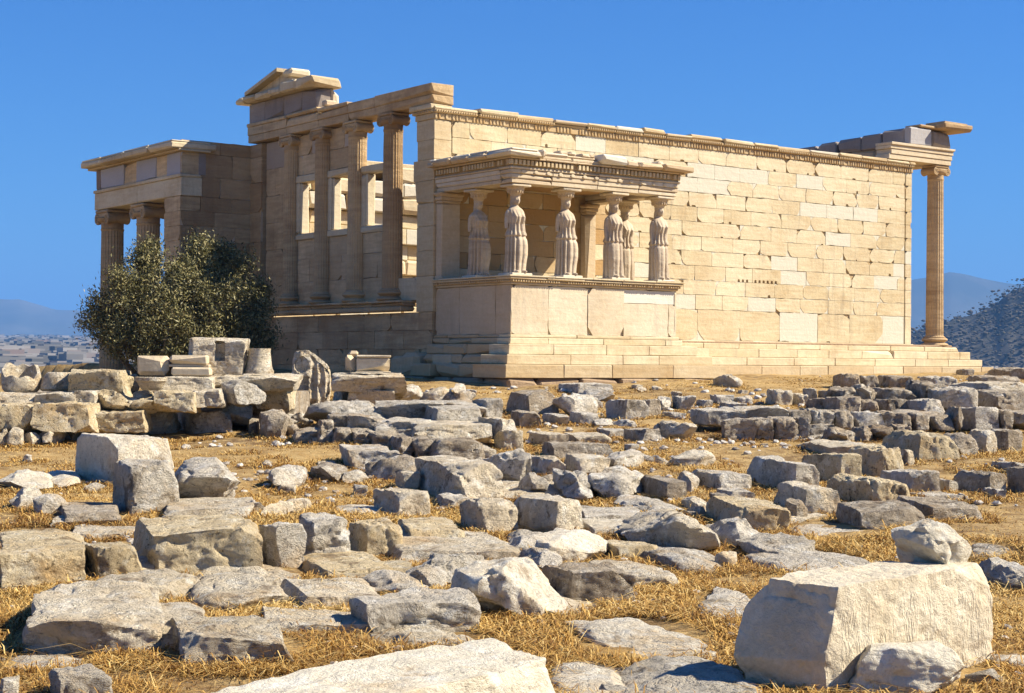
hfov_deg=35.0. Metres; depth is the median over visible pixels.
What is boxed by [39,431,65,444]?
wall stone
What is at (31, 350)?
town
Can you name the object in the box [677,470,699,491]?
boulder
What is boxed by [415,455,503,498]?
stone block
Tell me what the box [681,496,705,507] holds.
boulder
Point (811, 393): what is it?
wall stone
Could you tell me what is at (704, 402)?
stone slab
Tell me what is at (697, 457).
boulder
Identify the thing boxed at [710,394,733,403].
wall stone
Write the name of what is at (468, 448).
wall stone
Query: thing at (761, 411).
wall stone
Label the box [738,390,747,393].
rubble stone
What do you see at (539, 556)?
boulder
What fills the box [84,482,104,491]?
rubble stone
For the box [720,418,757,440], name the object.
wall stone
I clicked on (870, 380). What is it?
stone block
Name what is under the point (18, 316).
mountain
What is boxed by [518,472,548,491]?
boulder
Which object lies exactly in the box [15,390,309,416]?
rubble wall
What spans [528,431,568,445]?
stone slab
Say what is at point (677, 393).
rubble stone
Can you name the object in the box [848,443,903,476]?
stone block
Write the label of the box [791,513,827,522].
flat rock
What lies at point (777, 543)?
flat rock
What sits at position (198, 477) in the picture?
boulder
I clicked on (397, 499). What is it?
stone block
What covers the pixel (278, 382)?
wall stone
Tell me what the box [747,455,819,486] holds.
stone block
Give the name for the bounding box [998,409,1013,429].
wall stone
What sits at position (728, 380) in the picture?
boulder
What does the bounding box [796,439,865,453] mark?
stone slab
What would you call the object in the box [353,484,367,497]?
rubble stone
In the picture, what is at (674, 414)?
stone slab
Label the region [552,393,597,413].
boulder
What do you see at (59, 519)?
stone block
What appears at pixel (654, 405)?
stone block
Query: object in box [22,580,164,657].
stone slab
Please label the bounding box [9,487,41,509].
boulder
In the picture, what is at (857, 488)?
stone block
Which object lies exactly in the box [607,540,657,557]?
stone slab
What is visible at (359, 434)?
wall stone
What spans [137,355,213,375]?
moulded block
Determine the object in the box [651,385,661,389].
rubble stone
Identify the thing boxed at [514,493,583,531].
stone block
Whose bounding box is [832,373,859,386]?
stone block
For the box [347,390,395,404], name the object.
wall stone
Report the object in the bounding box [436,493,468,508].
boulder
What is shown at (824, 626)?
marble block
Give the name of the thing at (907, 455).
stone block
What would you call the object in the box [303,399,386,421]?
flat rock
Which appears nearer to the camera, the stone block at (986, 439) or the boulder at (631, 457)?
the boulder at (631, 457)
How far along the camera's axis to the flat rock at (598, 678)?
8.20 m
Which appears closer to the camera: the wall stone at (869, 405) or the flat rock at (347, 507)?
the flat rock at (347, 507)
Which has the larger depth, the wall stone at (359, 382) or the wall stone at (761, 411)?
the wall stone at (359, 382)
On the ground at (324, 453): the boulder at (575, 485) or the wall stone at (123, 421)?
the boulder at (575, 485)
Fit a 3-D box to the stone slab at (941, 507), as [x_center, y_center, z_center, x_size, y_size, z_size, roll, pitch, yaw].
[4.258,1.671,16.249,0.568,0.303,1.102,1,0,-8]
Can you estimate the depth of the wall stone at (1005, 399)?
33.48 m
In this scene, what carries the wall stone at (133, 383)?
on the wall stone at (111, 400)
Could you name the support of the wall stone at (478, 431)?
on the ground at (324, 453)
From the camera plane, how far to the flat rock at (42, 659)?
8.70 m
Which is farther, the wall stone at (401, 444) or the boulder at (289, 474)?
the wall stone at (401, 444)
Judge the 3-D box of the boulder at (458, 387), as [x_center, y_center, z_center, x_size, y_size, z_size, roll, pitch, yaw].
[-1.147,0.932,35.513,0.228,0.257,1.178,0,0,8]
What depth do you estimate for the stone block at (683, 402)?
33.78 m
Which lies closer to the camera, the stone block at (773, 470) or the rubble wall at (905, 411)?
the stone block at (773, 470)
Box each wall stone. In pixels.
[0,392,36,402]
[0,402,40,433]
[0,429,7,446]
[6,427,23,446]
[24,432,40,444]
[30,401,103,432]
[34,391,75,402]
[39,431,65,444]
[68,369,131,394]
[68,432,84,439]
[74,390,98,402]
[96,409,152,433]
[98,389,132,410]
[126,374,139,393]
[130,390,157,413]
[154,389,201,413]
[158,376,215,390]
[193,388,227,407]
[201,373,302,391]
[253,390,296,410]
[293,427,317,443]
[317,419,333,444]
[327,413,353,426]
[331,372,407,393]
[332,427,352,443]
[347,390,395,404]
[347,413,383,429]
[350,427,369,444]
[366,430,393,448]
[374,417,430,436]
[390,435,413,455]
[411,420,491,441]
[411,435,434,457]
[429,437,484,459]
[690,406,747,427]
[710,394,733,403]
[720,401,746,406]
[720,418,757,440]
[732,405,788,417]
[734,396,752,404]
[751,417,773,439]
[765,389,792,404]
[767,416,798,439]
[787,409,811,422]
[792,393,807,405]
[793,417,809,437]
[799,408,834,423]
[803,388,816,398]
[806,398,824,408]
[809,423,833,434]
[823,386,858,397]
[823,395,860,411]
[823,426,856,440]
[828,409,853,429]
[850,411,884,430]
[851,384,876,399]
[851,425,872,441]
[861,399,878,410]
[868,424,893,438]
[870,387,915,399]
[873,398,908,410]
[874,410,911,426]
[890,424,910,430]
[905,379,945,398]
[907,398,944,412]
[907,412,929,431]
[926,413,953,430]
[927,386,977,410]
[944,406,963,429]
[950,381,1023,390]
[956,406,998,429]
[977,389,1023,410]
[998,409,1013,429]
[1008,409,1023,429]
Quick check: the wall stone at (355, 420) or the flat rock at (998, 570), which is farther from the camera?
the wall stone at (355, 420)
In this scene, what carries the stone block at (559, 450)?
on the ground at (324, 453)
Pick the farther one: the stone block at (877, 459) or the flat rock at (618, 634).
the stone block at (877, 459)
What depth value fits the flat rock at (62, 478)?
18.91 m
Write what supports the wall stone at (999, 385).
on the rubble wall at (821, 393)
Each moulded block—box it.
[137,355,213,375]
[345,351,390,371]
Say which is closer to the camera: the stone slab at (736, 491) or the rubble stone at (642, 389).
the stone slab at (736, 491)
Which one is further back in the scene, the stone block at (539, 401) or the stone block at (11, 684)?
the stone block at (539, 401)
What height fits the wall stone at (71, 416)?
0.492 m
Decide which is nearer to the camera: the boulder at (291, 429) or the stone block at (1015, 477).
the stone block at (1015, 477)
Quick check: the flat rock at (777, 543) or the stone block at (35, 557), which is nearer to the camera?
the stone block at (35, 557)
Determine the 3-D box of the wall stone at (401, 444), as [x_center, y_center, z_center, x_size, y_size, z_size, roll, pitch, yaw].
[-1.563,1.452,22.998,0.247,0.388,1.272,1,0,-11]
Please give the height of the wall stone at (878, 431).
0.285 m
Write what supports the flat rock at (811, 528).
on the ground at (324, 453)
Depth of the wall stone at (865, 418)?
27.51 m
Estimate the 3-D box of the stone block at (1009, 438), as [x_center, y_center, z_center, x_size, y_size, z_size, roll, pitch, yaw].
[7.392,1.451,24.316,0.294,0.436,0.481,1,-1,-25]
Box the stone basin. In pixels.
[135,377,167,390]
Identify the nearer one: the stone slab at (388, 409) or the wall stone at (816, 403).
the stone slab at (388, 409)
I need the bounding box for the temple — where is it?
[81,68,992,386]
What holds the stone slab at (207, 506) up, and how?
on the ground at (324, 453)
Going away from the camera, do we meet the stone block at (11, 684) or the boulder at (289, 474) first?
the stone block at (11, 684)
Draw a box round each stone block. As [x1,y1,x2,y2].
[0,528,85,590]
[0,675,19,692]
[48,663,112,692]
[51,515,64,526]
[61,502,121,525]
[82,541,142,577]
[112,458,179,514]
[132,514,262,574]
[178,410,232,433]
[259,522,306,567]
[299,512,350,553]
[333,391,348,400]
[339,444,399,468]
[348,587,481,631]
[349,517,402,557]
[373,487,429,515]
[395,470,419,489]
[398,516,464,537]
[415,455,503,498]
[459,497,517,532]
[472,398,502,417]
[478,417,516,438]
[494,429,523,449]
[506,389,558,414]
[510,410,541,426]
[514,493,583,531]
[542,413,569,424]
[542,441,612,459]
[542,561,637,604]
[564,453,609,473]
[605,399,648,419]
[640,475,686,499]
[643,399,660,416]
[672,395,695,409]
[691,469,751,490]
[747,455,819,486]
[773,481,840,513]
[785,498,807,516]
[801,452,861,480]
[826,473,909,500]
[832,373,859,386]
[835,499,924,529]
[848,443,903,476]
[859,375,878,387]
[877,375,912,387]
[880,469,940,491]
[882,429,959,460]
[900,449,914,465]
[920,376,957,385]
[953,470,1006,492]
[956,369,973,374]
[968,375,1019,382]
[969,428,996,453]
[982,487,1005,497]
[987,367,1023,378]
[990,429,1022,452]
[1007,466,1023,492]
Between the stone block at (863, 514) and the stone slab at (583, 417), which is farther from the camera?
the stone slab at (583, 417)
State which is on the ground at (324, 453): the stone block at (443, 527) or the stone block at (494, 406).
the stone block at (443, 527)
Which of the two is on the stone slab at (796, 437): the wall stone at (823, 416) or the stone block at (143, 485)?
the wall stone at (823, 416)
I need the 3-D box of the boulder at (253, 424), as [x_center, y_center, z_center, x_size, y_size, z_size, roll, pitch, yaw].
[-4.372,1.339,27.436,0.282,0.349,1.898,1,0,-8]
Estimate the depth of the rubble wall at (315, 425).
26.81 m
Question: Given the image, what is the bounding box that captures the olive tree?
[73,226,288,376]
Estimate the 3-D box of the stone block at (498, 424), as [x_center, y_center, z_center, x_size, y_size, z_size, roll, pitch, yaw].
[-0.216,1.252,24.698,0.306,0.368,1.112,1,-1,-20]
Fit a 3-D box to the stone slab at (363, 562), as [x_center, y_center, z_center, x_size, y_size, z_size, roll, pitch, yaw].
[-1.263,1.707,12.305,0.627,0.191,1.248,1,-1,-22]
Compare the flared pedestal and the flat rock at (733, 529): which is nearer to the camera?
the flat rock at (733, 529)
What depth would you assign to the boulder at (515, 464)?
19.40 m
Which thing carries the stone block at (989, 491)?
on the ground at (324, 453)
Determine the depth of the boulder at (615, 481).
18.03 m
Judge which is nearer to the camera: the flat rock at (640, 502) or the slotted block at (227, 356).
the flat rock at (640, 502)
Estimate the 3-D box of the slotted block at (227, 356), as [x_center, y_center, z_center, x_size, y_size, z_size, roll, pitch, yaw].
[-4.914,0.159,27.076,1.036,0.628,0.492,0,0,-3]
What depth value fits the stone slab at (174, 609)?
9.63 m
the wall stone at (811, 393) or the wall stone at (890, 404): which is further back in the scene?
the wall stone at (811, 393)
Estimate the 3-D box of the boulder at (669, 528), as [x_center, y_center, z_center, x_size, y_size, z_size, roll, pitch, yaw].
[1.389,1.626,14.293,0.772,0.384,1.460,1,-1,-17]
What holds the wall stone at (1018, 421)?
on the ground at (324, 453)
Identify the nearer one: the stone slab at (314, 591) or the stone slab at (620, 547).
the stone slab at (314, 591)
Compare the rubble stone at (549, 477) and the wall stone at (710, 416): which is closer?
the rubble stone at (549, 477)
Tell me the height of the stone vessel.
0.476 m
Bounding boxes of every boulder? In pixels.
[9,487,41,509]
[33,493,68,514]
[145,412,181,434]
[175,457,240,497]
[201,403,253,423]
[221,379,265,406]
[245,414,259,432]
[245,499,263,511]
[259,409,293,438]
[259,498,311,517]
[268,464,306,487]
[287,412,313,425]
[287,424,298,436]
[310,462,347,481]
[342,469,368,483]
[362,569,427,593]
[365,454,415,479]
[395,384,422,400]
[406,553,483,588]
[419,387,452,399]
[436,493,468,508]
[450,390,475,399]
[451,557,567,616]
[453,383,465,393]
[482,448,531,480]
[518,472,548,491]
[521,547,561,568]
[535,528,608,562]
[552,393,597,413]
[552,468,592,501]
[578,388,614,400]
[588,465,643,499]
[607,449,643,467]
[619,509,719,550]
[653,420,696,439]
[657,396,671,407]
[669,449,715,466]
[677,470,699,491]
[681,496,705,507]
[713,374,742,387]
[715,551,736,565]
[848,640,964,692]
[891,518,971,563]
[943,432,978,455]
[965,668,1007,683]
[971,543,1008,559]
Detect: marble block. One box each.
[75,433,173,483]
[212,638,554,692]
[734,561,992,692]
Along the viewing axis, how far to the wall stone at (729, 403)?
33.64 m
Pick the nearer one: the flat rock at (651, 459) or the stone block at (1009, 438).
the flat rock at (651, 459)
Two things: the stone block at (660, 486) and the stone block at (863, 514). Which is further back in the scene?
the stone block at (660, 486)
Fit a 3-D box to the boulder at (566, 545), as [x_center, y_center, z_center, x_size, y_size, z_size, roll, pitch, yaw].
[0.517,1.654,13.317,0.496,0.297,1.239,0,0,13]
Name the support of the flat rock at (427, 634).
on the ground at (324, 453)
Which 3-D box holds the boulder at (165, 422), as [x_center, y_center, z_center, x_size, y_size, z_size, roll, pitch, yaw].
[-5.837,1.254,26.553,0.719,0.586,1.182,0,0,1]
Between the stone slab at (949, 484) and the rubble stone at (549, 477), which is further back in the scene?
the rubble stone at (549, 477)
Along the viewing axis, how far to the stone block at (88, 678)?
7.65 m
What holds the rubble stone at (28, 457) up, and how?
on the ground at (324, 453)
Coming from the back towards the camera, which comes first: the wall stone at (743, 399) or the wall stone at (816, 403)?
the wall stone at (743, 399)
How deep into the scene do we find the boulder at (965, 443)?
23.43 m
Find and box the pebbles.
[0,373,1022,692]
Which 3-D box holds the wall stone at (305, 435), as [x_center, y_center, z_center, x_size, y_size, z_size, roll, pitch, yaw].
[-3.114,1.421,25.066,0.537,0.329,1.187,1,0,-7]
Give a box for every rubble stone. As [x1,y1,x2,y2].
[22,454,32,462]
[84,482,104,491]
[181,444,190,448]
[262,460,272,466]
[277,484,296,493]
[317,461,336,463]
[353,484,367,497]
[543,474,552,481]
[624,443,638,449]
[631,384,642,388]
[638,387,646,391]
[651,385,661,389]
[671,391,682,395]
[682,510,699,516]
[687,505,705,517]
[709,492,726,497]
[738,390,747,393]
[957,493,971,501]
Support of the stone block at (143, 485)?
on the ground at (324, 453)
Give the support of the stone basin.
on the wall stone at (142, 399)
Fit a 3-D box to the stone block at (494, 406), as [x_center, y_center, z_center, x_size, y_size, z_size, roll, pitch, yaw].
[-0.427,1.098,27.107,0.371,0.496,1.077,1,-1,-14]
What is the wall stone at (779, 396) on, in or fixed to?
on the ground at (324, 453)
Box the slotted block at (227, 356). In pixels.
[188,337,249,374]
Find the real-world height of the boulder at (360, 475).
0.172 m
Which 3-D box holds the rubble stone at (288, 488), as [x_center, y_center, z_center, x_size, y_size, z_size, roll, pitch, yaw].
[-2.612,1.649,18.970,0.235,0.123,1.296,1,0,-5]
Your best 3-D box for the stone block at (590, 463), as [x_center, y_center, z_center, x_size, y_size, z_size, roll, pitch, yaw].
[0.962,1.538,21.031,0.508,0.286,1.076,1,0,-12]
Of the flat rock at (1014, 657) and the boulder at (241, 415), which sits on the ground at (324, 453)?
the flat rock at (1014, 657)
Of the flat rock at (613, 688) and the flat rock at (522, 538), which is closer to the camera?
the flat rock at (613, 688)
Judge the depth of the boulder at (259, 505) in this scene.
15.99 m
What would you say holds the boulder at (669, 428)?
on the ground at (324, 453)
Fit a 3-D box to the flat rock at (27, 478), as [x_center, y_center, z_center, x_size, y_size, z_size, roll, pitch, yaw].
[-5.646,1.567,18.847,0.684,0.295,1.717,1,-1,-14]
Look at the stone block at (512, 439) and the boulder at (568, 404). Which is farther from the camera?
the boulder at (568, 404)
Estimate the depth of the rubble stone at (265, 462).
21.22 m
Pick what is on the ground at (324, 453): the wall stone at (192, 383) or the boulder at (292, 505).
the boulder at (292, 505)
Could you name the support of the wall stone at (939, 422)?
on the ground at (324, 453)
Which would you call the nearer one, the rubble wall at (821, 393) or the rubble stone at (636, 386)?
the rubble wall at (821, 393)
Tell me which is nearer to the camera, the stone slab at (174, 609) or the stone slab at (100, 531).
the stone slab at (174, 609)
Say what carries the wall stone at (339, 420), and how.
on the wall stone at (343, 434)
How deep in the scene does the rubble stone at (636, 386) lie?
40.34 m
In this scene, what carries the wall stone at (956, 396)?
on the ground at (324, 453)
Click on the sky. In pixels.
(81, 80)
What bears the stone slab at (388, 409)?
on the rubble wall at (315, 425)
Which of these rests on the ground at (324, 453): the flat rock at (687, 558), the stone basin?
the flat rock at (687, 558)
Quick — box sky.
[0,0,1023,311]
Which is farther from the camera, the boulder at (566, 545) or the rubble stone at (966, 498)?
the rubble stone at (966, 498)
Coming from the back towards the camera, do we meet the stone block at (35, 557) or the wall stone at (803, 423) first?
the wall stone at (803, 423)
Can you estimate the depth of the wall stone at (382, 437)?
23.46 m
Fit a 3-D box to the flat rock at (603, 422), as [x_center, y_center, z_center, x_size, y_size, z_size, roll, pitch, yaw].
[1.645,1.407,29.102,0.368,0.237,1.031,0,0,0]
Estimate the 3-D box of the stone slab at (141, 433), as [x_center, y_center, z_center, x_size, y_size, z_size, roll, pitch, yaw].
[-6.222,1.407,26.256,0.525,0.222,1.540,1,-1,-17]
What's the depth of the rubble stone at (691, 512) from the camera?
16.14 m
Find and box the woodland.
[911,278,1023,367]
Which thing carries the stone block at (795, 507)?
on the ground at (324, 453)
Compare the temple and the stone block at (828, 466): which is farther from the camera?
the temple
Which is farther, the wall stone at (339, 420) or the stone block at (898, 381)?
the stone block at (898, 381)
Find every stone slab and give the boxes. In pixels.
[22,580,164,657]
[72,524,134,539]
[114,432,144,434]
[160,602,204,647]
[162,497,253,518]
[170,615,292,666]
[261,606,370,632]
[280,577,379,609]
[302,550,392,577]
[317,560,412,578]
[375,399,486,418]
[390,527,521,563]
[424,404,481,420]
[483,445,495,457]
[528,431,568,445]
[531,455,565,474]
[558,382,613,393]
[564,432,611,443]
[569,411,598,424]
[581,505,639,519]
[582,518,622,535]
[589,559,677,587]
[596,428,623,436]
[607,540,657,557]
[623,428,661,441]
[662,411,685,418]
[696,399,712,406]
[706,495,790,532]
[716,487,754,497]
[779,430,822,440]
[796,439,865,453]
[896,495,982,520]
[910,491,967,500]
[940,480,957,491]
[991,461,1023,471]
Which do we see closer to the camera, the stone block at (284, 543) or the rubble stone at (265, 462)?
the stone block at (284, 543)
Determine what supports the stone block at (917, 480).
on the ground at (324, 453)
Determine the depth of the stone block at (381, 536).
13.31 m
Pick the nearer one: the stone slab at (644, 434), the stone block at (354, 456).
the stone block at (354, 456)
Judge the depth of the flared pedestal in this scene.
26.91 m
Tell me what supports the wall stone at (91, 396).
on the wall stone at (123, 421)
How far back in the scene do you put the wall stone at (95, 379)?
25.62 m
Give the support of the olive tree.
on the ground at (324, 453)
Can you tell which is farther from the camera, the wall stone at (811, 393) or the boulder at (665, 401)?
the wall stone at (811, 393)
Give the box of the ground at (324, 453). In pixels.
[0,363,1023,692]
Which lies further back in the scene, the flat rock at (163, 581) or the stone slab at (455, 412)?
the stone slab at (455, 412)
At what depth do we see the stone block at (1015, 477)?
18.54 m
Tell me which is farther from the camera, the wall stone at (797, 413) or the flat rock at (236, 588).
the wall stone at (797, 413)
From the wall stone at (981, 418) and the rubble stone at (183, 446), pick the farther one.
the wall stone at (981, 418)
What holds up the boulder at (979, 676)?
on the ground at (324, 453)
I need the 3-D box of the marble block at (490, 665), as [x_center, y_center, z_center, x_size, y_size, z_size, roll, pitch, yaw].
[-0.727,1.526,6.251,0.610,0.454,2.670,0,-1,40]
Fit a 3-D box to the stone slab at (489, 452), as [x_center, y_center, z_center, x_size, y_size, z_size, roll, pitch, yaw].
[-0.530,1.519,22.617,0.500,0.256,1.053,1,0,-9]
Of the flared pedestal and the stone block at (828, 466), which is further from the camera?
the flared pedestal
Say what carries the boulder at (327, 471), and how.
on the ground at (324, 453)
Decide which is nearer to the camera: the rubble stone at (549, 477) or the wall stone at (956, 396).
the rubble stone at (549, 477)
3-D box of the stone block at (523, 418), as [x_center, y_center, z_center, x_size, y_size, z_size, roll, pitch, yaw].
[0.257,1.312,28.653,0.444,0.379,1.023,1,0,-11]
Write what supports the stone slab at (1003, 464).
on the ground at (324, 453)
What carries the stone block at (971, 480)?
on the ground at (324, 453)
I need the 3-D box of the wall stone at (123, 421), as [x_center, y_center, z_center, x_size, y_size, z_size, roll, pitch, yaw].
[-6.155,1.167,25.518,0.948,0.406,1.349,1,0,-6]
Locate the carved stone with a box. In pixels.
[292,350,330,402]
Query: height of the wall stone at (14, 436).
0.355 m
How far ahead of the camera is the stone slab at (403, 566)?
12.12 m
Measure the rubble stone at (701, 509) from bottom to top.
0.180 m
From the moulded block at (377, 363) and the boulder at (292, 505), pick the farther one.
the moulded block at (377, 363)
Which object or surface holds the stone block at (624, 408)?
on the ground at (324, 453)
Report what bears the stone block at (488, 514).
on the ground at (324, 453)
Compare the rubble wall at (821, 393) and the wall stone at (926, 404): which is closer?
the wall stone at (926, 404)
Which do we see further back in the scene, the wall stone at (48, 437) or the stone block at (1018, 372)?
the stone block at (1018, 372)
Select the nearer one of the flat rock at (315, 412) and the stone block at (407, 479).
the stone block at (407, 479)
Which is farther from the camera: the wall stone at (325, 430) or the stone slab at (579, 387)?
the stone slab at (579, 387)
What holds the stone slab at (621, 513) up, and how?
on the ground at (324, 453)
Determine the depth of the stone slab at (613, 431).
26.76 m
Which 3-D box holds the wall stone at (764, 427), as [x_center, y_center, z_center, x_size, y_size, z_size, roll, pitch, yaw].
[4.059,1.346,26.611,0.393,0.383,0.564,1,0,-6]
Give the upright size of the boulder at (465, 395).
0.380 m
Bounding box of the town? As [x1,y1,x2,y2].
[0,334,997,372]
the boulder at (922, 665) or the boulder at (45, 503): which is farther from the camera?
the boulder at (45, 503)
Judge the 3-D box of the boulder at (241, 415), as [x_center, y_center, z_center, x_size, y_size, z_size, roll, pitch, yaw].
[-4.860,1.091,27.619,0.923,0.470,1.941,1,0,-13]
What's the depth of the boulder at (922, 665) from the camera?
7.95 m
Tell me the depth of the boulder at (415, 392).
34.60 m
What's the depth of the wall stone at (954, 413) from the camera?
27.68 m
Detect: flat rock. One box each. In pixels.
[0,469,53,488]
[0,654,81,669]
[48,470,81,487]
[86,556,191,577]
[96,568,199,600]
[188,572,289,612]
[196,564,300,585]
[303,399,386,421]
[336,504,379,513]
[367,625,471,647]
[492,592,598,617]
[502,480,562,498]
[507,529,541,550]
[550,661,625,692]
[565,617,720,661]
[594,418,612,425]
[601,684,637,692]
[612,419,635,426]
[612,494,685,511]
[615,655,761,692]
[643,546,723,572]
[644,455,669,464]
[697,586,749,618]
[704,516,758,548]
[736,532,814,553]
[742,550,869,572]
[789,524,859,537]
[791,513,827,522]
[978,557,1023,589]
[990,653,1023,671]
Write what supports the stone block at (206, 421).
on the ground at (324, 453)
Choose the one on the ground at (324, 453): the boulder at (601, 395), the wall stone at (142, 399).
the boulder at (601, 395)
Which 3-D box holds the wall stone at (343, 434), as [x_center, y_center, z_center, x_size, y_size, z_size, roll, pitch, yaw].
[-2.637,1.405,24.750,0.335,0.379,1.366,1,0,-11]
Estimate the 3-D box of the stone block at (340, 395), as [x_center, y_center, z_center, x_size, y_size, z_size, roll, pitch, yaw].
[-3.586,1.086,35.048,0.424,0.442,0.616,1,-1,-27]
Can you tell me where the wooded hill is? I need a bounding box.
[911,287,1023,367]
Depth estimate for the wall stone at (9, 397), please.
24.89 m
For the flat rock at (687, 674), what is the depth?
8.16 m
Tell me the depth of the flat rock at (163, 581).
10.96 m
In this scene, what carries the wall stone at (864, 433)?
on the ground at (324, 453)
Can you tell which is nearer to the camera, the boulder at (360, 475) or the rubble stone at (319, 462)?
the boulder at (360, 475)
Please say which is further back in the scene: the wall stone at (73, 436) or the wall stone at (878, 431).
the wall stone at (878, 431)
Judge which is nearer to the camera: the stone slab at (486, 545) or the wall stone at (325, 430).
the stone slab at (486, 545)
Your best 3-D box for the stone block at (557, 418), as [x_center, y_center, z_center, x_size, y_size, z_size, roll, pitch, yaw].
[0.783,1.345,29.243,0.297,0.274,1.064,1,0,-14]
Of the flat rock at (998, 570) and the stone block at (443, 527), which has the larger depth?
the stone block at (443, 527)
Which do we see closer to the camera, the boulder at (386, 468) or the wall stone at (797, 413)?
the boulder at (386, 468)
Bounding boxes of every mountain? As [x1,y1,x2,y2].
[0,299,99,336]
[910,272,1023,331]
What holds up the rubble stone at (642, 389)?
on the ground at (324, 453)
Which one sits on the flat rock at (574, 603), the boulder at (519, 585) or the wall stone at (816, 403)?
the boulder at (519, 585)
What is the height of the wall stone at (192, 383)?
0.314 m
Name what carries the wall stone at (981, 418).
on the ground at (324, 453)
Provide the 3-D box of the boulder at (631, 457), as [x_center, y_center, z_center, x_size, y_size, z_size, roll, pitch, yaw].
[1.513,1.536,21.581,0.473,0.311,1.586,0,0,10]
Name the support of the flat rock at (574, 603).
on the ground at (324, 453)
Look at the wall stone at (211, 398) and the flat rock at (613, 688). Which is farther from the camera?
the wall stone at (211, 398)
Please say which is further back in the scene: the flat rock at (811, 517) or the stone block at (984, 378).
the stone block at (984, 378)
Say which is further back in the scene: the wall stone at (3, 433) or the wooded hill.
the wooded hill
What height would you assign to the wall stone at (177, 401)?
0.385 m
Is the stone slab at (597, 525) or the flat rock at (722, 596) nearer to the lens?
the flat rock at (722, 596)
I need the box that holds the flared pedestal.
[245,348,273,373]
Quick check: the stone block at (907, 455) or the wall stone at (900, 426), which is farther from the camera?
the wall stone at (900, 426)
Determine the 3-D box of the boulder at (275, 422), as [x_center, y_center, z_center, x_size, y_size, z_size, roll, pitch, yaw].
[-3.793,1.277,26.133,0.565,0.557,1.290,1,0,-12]
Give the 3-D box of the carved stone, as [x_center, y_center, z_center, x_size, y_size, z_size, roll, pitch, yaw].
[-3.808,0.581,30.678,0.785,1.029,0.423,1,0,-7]
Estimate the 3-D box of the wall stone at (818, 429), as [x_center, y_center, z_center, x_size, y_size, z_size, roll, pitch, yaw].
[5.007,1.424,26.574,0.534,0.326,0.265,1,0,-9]
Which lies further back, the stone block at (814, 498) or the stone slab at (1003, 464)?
the stone slab at (1003, 464)
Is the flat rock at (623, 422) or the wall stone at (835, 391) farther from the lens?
the wall stone at (835, 391)
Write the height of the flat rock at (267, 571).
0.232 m
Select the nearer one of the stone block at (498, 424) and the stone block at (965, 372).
the stone block at (498, 424)
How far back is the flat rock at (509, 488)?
18.34 m
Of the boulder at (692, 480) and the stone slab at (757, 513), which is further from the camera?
the boulder at (692, 480)
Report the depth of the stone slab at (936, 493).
17.80 m
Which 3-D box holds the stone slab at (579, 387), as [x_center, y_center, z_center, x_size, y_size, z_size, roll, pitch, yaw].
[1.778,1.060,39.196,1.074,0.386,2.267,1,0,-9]
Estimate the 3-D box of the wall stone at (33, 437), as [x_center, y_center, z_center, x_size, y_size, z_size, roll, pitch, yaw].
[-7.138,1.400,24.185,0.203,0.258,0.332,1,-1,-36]
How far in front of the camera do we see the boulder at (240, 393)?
26.22 m
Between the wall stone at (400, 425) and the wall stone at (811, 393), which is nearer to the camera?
the wall stone at (400, 425)
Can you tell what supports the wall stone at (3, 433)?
on the ground at (324, 453)
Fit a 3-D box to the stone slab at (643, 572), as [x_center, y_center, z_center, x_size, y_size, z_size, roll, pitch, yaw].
[0.890,1.723,12.094,0.554,0.175,0.983,1,0,-8]
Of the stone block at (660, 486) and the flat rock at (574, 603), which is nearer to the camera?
the flat rock at (574, 603)
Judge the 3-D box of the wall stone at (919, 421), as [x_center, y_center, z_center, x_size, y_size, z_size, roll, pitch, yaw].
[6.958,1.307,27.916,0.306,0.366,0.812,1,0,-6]
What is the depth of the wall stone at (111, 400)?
25.23 m
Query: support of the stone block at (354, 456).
on the ground at (324, 453)
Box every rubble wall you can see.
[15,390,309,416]
[310,418,326,427]
[818,387,904,397]
[870,409,1023,414]
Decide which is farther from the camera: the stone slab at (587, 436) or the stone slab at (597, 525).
the stone slab at (587, 436)
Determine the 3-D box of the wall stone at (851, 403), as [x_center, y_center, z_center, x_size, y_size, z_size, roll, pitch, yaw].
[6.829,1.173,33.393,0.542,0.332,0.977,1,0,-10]
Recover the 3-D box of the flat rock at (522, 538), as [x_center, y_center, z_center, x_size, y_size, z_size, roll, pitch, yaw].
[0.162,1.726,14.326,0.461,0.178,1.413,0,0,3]
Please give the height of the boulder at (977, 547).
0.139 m
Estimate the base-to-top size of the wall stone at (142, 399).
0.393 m
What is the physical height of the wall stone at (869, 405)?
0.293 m
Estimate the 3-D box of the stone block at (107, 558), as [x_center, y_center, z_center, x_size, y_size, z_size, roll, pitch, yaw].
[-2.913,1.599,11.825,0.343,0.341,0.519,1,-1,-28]
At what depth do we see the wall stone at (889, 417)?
27.56 m
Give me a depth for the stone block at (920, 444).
22.57 m
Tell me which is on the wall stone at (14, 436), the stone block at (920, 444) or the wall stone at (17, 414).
the wall stone at (17, 414)
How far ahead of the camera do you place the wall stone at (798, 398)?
35.31 m
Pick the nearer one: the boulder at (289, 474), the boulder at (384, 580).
the boulder at (384, 580)

